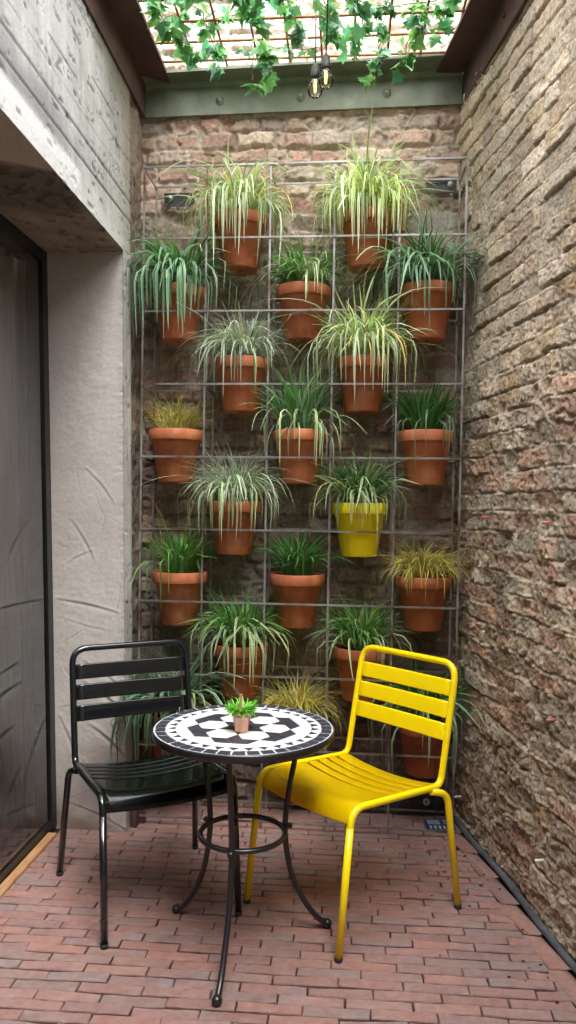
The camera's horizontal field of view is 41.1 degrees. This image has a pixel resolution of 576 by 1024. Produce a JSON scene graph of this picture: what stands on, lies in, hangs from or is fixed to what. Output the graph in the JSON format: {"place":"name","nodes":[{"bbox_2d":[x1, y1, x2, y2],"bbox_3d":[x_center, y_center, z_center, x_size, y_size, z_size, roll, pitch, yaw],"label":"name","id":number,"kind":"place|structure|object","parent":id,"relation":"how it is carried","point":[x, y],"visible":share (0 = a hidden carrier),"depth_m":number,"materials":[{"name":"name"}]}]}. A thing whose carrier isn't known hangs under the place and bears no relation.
{"place":"outdoors","nodes":[
{"label":"outdoors","id":0,"kind":"place"},
{"bbox_2d":[0,801,575,1023],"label":"floor","id":1,"kind":"structure","parent":0,"point":[157,961],"depth_m":2.51,"materials":[{"name":"red brick"}]},
{"bbox_2d":[0,0,143,831],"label":"concrete wall","id":2,"kind":"structure","parent":1,"relation":"on","point":[71,164],"depth_m":3.33,"materials":[{"name":"grey concrete"}]},
{"bbox_2d":[0,244,34,852],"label":"curtain","id":3,"kind":"object","parent":2,"relation":"hanging from","point":[17,809],"visible":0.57,"depth_m":3.24,"materials":[{"name":"grey fabric"}]},
{"bbox_2d":[0,214,56,898],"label":"glass door","id":4,"kind":"structure","parent":2,"relation":"attached to","point":[21,853],"depth_m":3.30,"materials":[{"name":"black metal"}]},
{"bbox_2d":[82,0,169,117],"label":"steel beam","id":5,"kind":"structure","parent":2,"relation":"attached to","point":[125,34],"depth_m":3.25,"materials":[{"name":"brown metal"}]},
{"bbox_2d":[138,0,466,69],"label":"steel mesh","id":6,"kind":"object","parent":5,"relation":"on","point":[215,21],"visible":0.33,"depth_m":3.30,"materials":[{"name":"metal"}]},
{"bbox_2d":[140,0,203,71],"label":"ivy vine","id":7,"kind":"object","parent":6,"relation":"on","point":[156,9],"visible":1,"depth_m":3.20,"materials":[{"name":"green plant"}]},
{"bbox_2d":[175,0,230,86],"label":"ivy vine","id":8,"kind":"object","parent":6,"relation":"on","point":[219,51],"visible":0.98,"depth_m":3.30,"materials":[{"name":"green plant"}]},
{"bbox_2d":[160,5,250,37],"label":"ivy vine","id":9,"kind":"object","parent":6,"relation":"on","point":[211,26],"visible":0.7,"depth_m":3.19,"materials":[{"name":"green plant"}]},
{"bbox_2d":[144,0,275,11],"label":"ivy vine","id":10,"kind":"object","parent":6,"relation":"on","point":[189,3],"visible":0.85,"depth_m":3.05,"materials":[{"name":"green plant"}]},
{"bbox_2d":[172,43,318,62],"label":"ivy vine","id":11,"kind":"object","parent":6,"relation":"on","point":[245,52],"visible":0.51,"depth_m":3.41,"materials":[{"name":"green plant"}]},
{"bbox_2d":[240,38,267,96],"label":"ivy vine","id":12,"kind":"object","parent":6,"relation":"hanging from","point":[256,87],"visible":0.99,"depth_m":3.31,"materials":[{"name":"green plant"}]},
{"bbox_2d":[229,0,281,95],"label":"ivy vine","id":13,"kind":"object","parent":6,"relation":"on","point":[266,58],"visible":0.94,"depth_m":3.26,"materials":[{"name":"green plant"}]},
{"bbox_2d":[274,0,309,54],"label":"ivy vine","id":14,"kind":"object","parent":6,"relation":"on","point":[297,36],"visible":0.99,"depth_m":3.19,"materials":[{"name":"green plant"}]},
{"bbox_2d":[308,12,322,98],"bbox_3d":[0.111,-1.846,3.092,0.060,0.361,0.060,1,0,4],"label":"pendant bulb","id":15,"kind":"object","parent":6,"relation":"hanging from","point":[315,72],"visible":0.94,"depth_m":3.09,"materials":[{"name":"clear glass"}]},
{"bbox_2d":[318,0,332,90],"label":"pendant bulb","id":16,"kind":"object","parent":6,"relation":"hanging from","point":[326,65],"visible":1,"depth_m":3.03,"materials":[{"name":"clear glass"}]},
{"bbox_2d":[313,0,349,54],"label":"ivy vine","id":17,"kind":"object","parent":6,"relation":"on","point":[333,37],"visible":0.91,"depth_m":3.17,"materials":[{"name":"green plant"}]},
{"bbox_2d":[336,0,374,64],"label":"ivy vine","id":18,"kind":"object","parent":6,"relation":"on","point":[356,34],"visible":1,"depth_m":3.16,"materials":[{"name":"green plant"}]},
{"bbox_2d":[357,0,394,92],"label":"ivy vine","id":19,"kind":"object","parent":6,"relation":"on","point":[383,35],"visible":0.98,"depth_m":3.28,"materials":[{"name":"green plant"}]},
{"bbox_2d":[345,0,451,21],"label":"ivy vine","id":20,"kind":"object","parent":6,"relation":"on","point":[375,12],"visible":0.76,"depth_m":3.09,"materials":[{"name":"green plant"}]},
{"bbox_2d":[391,0,430,83],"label":"ivy vine","id":21,"kind":"object","parent":6,"relation":"on","point":[408,60],"visible":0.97,"depth_m":3.25,"materials":[{"name":"green plant"}]},
{"bbox_2d":[428,0,462,48],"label":"ivy vine","id":22,"kind":"object","parent":6,"relation":"on","point":[450,8],"visible":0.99,"depth_m":3.15,"materials":[{"name":"green plant"}]},
{"bbox_2d":[131,809,145,827],"bbox_3d":[-0.661,1.318,3.377,0.060,0.130,0.070,1,0,4],"label":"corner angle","id":23,"kind":"object","parent":1,"relation":"on","point":[136,819],"visible":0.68,"depth_m":3.36,"materials":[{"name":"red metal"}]},
{"bbox_2d":[56,639,241,949],"bbox_3d":[-0.500,0.948,2.795,0.566,0.860,0.605,1,0,-27],"label":"bistro chair","id":24,"kind":"object","parent":1,"relation":"on","point":[161,781],"visible":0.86,"depth_m":2.89,"materials":[{"name":"black paint"}]},
{"bbox_2d":[152,704,334,1006],"bbox_3d":[-0.146,1.034,2.439,0.578,0.702,0.605,1,0,4],"label":"bistro table","id":25,"kind":"object","parent":1,"relation":"on","point":[205,735],"visible":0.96,"depth_m":2.37,"materials":[{"name":"black metal"}]},
{"bbox_2d":[224,694,260,732],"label":"potted plant","id":26,"kind":"object","parent":25,"relation":"on","point":[241,711],"visible":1,"depth_m":2.38,"materials":[{"name":"green plant"}]},
{"bbox_2d":[139,0,462,805],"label":"brick wall","id":27,"kind":"structure","parent":1,"relation":"on","point":[303,136],"depth_m":3.62,"materials":[{"name":"brown brick"}]},
{"bbox_2d":[141,54,461,118],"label":"steel beam","id":28,"kind":"structure","parent":27,"relation":"attached to","point":[195,92],"depth_m":3.57,"materials":[{"name":"metal"}]},
{"bbox_2d":[138,156,467,833],"bbox_3d":[0.057,-0.071,3.445,1.404,2.906,0.242,1,0,4],"label":"plant rack","id":29,"kind":"object","parent":27,"relation":"attached to","point":[448,185],"visible":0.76,"depth_m":3.36,"materials":[{"name":"metal"}]},
{"bbox_2d":[136,388,217,482],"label":"potted plant","id":30,"kind":"object","parent":29,"relation":"on","point":[179,438],"visible":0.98,"depth_m":3.40,"materials":[{"name":"orange plant"}]},
{"bbox_2d":[122,202,256,345],"bbox_3d":[-0.408,-1.077,3.379,0.557,0.692,0.524,1,0,4],"label":"potted plant","id":31,"kind":"object","parent":29,"relation":"on","point":[174,283],"visible":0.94,"depth_m":3.37,"materials":[{"name":"plant"}]},
{"bbox_2d":[129,492,260,625],"bbox_3d":[-0.375,0.200,3.390,0.613,0.612,0.504,1,0,4],"label":"potted plant","id":32,"kind":"object","parent":29,"relation":"on","point":[177,578],"visible":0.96,"depth_m":3.40,"materials":[{"name":"green plant"}]},
{"bbox_2d":[109,639,286,764],"bbox_3d":[-0.363,0.883,3.306,0.720,0.674,0.682,1,0,4],"label":"potted plant","id":33,"kind":"object","parent":29,"relation":"on","point":[151,720],"visible":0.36,"depth_m":3.37,"materials":[{"name":"plant"}]},
{"bbox_2d":[140,441,318,554],"bbox_3d":[-0.268,-0.074,3.365,0.824,0.527,0.535,1,0,4],"label":"potted plant","id":34,"kind":"object","parent":29,"relation":"on","point":[235,507],"visible":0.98,"depth_m":3.38,"materials":[{"name":"plant"}]},
{"bbox_2d":[160,298,307,414],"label":"potted plant","id":35,"kind":"object","parent":29,"relation":"on","point":[240,360],"visible":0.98,"depth_m":3.37,"materials":[{"name":"plant"}]},
{"bbox_2d":[179,578,296,698],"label":"potted plant","id":36,"kind":"object","parent":29,"relation":"on","point":[235,646],"visible":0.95,"depth_m":3.38,"materials":[{"name":"plant"}]},
{"bbox_2d":[152,136,331,275],"bbox_3d":[-0.201,-1.317,3.292,0.877,0.584,0.662,1,0,4],"label":"potted plant","id":37,"kind":"object","parent":29,"relation":"on","point":[241,205],"visible":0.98,"depth_m":3.37,"materials":[{"name":"plant"}]},
{"bbox_2d":[240,657,349,765],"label":"potted plant","id":38,"kind":"object","parent":29,"relation":"on","point":[297,702],"visible":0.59,"depth_m":3.42,"materials":[{"name":"yellow plant"}]},
{"bbox_2d":[236,360,361,483],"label":"potted plant","id":39,"kind":"object","parent":29,"relation":"on","point":[298,412],"visible":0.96,"depth_m":3.35,"materials":[{"name":"plant"}]},
{"bbox_2d":[239,227,358,344],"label":"potted plant","id":40,"kind":"object","parent":29,"relation":"on","point":[303,279],"visible":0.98,"depth_m":3.36,"materials":[{"name":"plant"}]},
{"bbox_2d":[252,529,355,628],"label":"potted plant","id":41,"kind":"object","parent":29,"relation":"on","point":[296,582],"visible":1,"depth_m":3.37,"materials":[{"name":"ceramic"}]},
{"bbox_2d":[271,95,460,274],"bbox_3d":[0.328,-1.377,3.292,0.832,0.604,0.582,1,0,4],"label":"potted plant","id":42,"kind":"object","parent":29,"relation":"on","point":[366,207],"visible":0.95,"depth_m":3.31,"materials":[{"name":"plant"}]},
{"bbox_2d":[266,278,467,414],"bbox_3d":[0.340,-0.704,3.281,0.918,0.599,0.605,1,0,4],"label":"potted plant","id":43,"kind":"object","parent":29,"relation":"on","point":[362,347],"visible":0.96,"depth_m":3.32,"materials":[{"name":"terracotta"},{"name":"green grass leaves"},{"name":"soil"}]},
{"bbox_2d":[309,439,424,556],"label":"potted plant","id":44,"kind":"object","parent":29,"relation":"on","point":[359,507],"visible":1,"depth_m":3.33,"materials":[{"name":"green plant"}]},
{"bbox_2d":[305,579,433,702],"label":"potted plant","id":45,"kind":"object","parent":29,"relation":"on","point":[347,650],"visible":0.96,"depth_m":3.36,"materials":[{"name":"plant"}]},
{"bbox_2d":[334,209,487,344],"bbox_3d":[0.572,-1.000,3.272,0.785,0.545,0.590,1,0,4],"label":"potted plant","id":46,"kind":"object","parent":29,"relation":"on","point":[426,271],"visible":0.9,"depth_m":3.30,"materials":[{"name":"plant"}]},
{"bbox_2d":[365,371,466,485],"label":"potted plant","id":47,"kind":"object","parent":29,"relation":"on","point":[425,435],"visible":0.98,"depth_m":3.32,"materials":[{"name":"ceramic"}]},
{"bbox_2d":[374,535,470,631],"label":"potted plant","id":48,"kind":"object","parent":29,"relation":"on","point":[419,582],"visible":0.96,"depth_m":3.32,"materials":[{"name":"orange plant"}]},
{"bbox_2d":[368,659,482,778],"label":"potted plant","id":49,"kind":"object","parent":29,"relation":"on","point":[414,743],"visible":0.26,"depth_m":3.32,"materials":[{"name":"ceramic"}]},
{"bbox_2d":[243,645,461,963],"bbox_3d":[0.229,0.958,2.738,0.605,0.860,0.566,0,0,-41],"label":"bistro chair","id":50,"kind":"object","parent":1,"relation":"on","point":[347,797],"visible":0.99,"depth_m":2.74,"materials":[{"name":"yellow paint"}]},
{"bbox_2d":[293,793,449,815],"bbox_3d":[0.385,1.341,3.559,0.720,0.088,0.039,1,0,4],"label":"base channel","id":51,"kind":"object","parent":1,"relation":"on","point":[436,803],"visible":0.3,"depth_m":3.55,"materials":[{"name":"metal"}]},
{"bbox_2d":[423,798,429,805],"bbox_3d":[0.638,1.336,3.543,0.033,0.033,0.008,1,0,4],"label":"round cap","id":52,"kind":"object","parent":51,"relation":"attached to","point":[426,801],"visible":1,"depth_m":3.54,"materials":[{"name":"grey plastic"}]},
{"bbox_2d":[422,818,456,831],"bbox_3d":[0.668,1.385,3.400,0.133,0.010,0.123,1,0,1],"label":"drain grate","id":53,"kind":"object","parent":1,"relation":"on","point":[434,824],"visible":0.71,"depth_m":3.40,"materials":[{"name":"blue metal"}]},
{"bbox_2d":[399,818,558,1002],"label":"brick crumbs","id":54,"kind":"object","parent":1,"relation":"on","point":[470,905],"visible":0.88,"depth_m":2.86,"materials":[{"name":"brick"}]},
{"bbox_2d":[450,0,575,961],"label":"brick wall","id":55,"kind":"structure","parent":1,"relation":"on","point":[515,789],"depth_m":2.82,"materials":[{"name":"beige brick"}]},
{"bbox_2d":[437,0,526,106],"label":"steel beam","id":56,"kind":"structure","parent":55,"relation":"attached to","point":[483,28],"depth_m":3.21,"materials":[{"name":"brown metal"}]},
{"bbox_2d":[535,859,543,862],"bbox_3d":[0.840,1.165,2.571,0.030,0.011,0.010,-5,2,-4],"label":"wall plug","id":57,"kind":"object","parent":55,"relation":"attached to","point":[538,860],"depth_m":2.57,"materials":[{"name":"white plastic"}]},
{"bbox_2d":[542,521,551,524],"bbox_3d":[0.857,0.035,2.545,0.030,0.011,0.010,-5,2,-4],"label":"wall plug","id":58,"kind":"object","parent":55,"relation":"attached to","point":[546,522],"depth_m":2.54,"materials":[{"name":"red plastic"}]},
{"bbox_2d":[546,718,555,721],"bbox_3d":[0.854,0.675,2.498,0.030,0.011,0.010,-5,2,-4],"label":"wall plug","id":59,"kind":"object","parent":55,"relation":"attached to","point":[550,719],"depth_m":2.49,"materials":[{"name":"red plastic"}]},
{"bbox_2d":[454,815,575,974],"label":"floor conduit","id":60,"kind":"object","parent":1,"relation":"on","point":[570,962],"visible":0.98,"depth_m":2.72,"materials":[{"name":"grey metal"}]},
{"label":"interior floor","id":61,"kind":"structure","parent":0,"visible":0},
{"bbox_2d":[6,249,23,260],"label":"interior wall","id":62,"kind":"structure","parent":61,"relation":"on","point":[10,251],"depth_m":3.70,"materials":[{"name":"black"}]}
]}

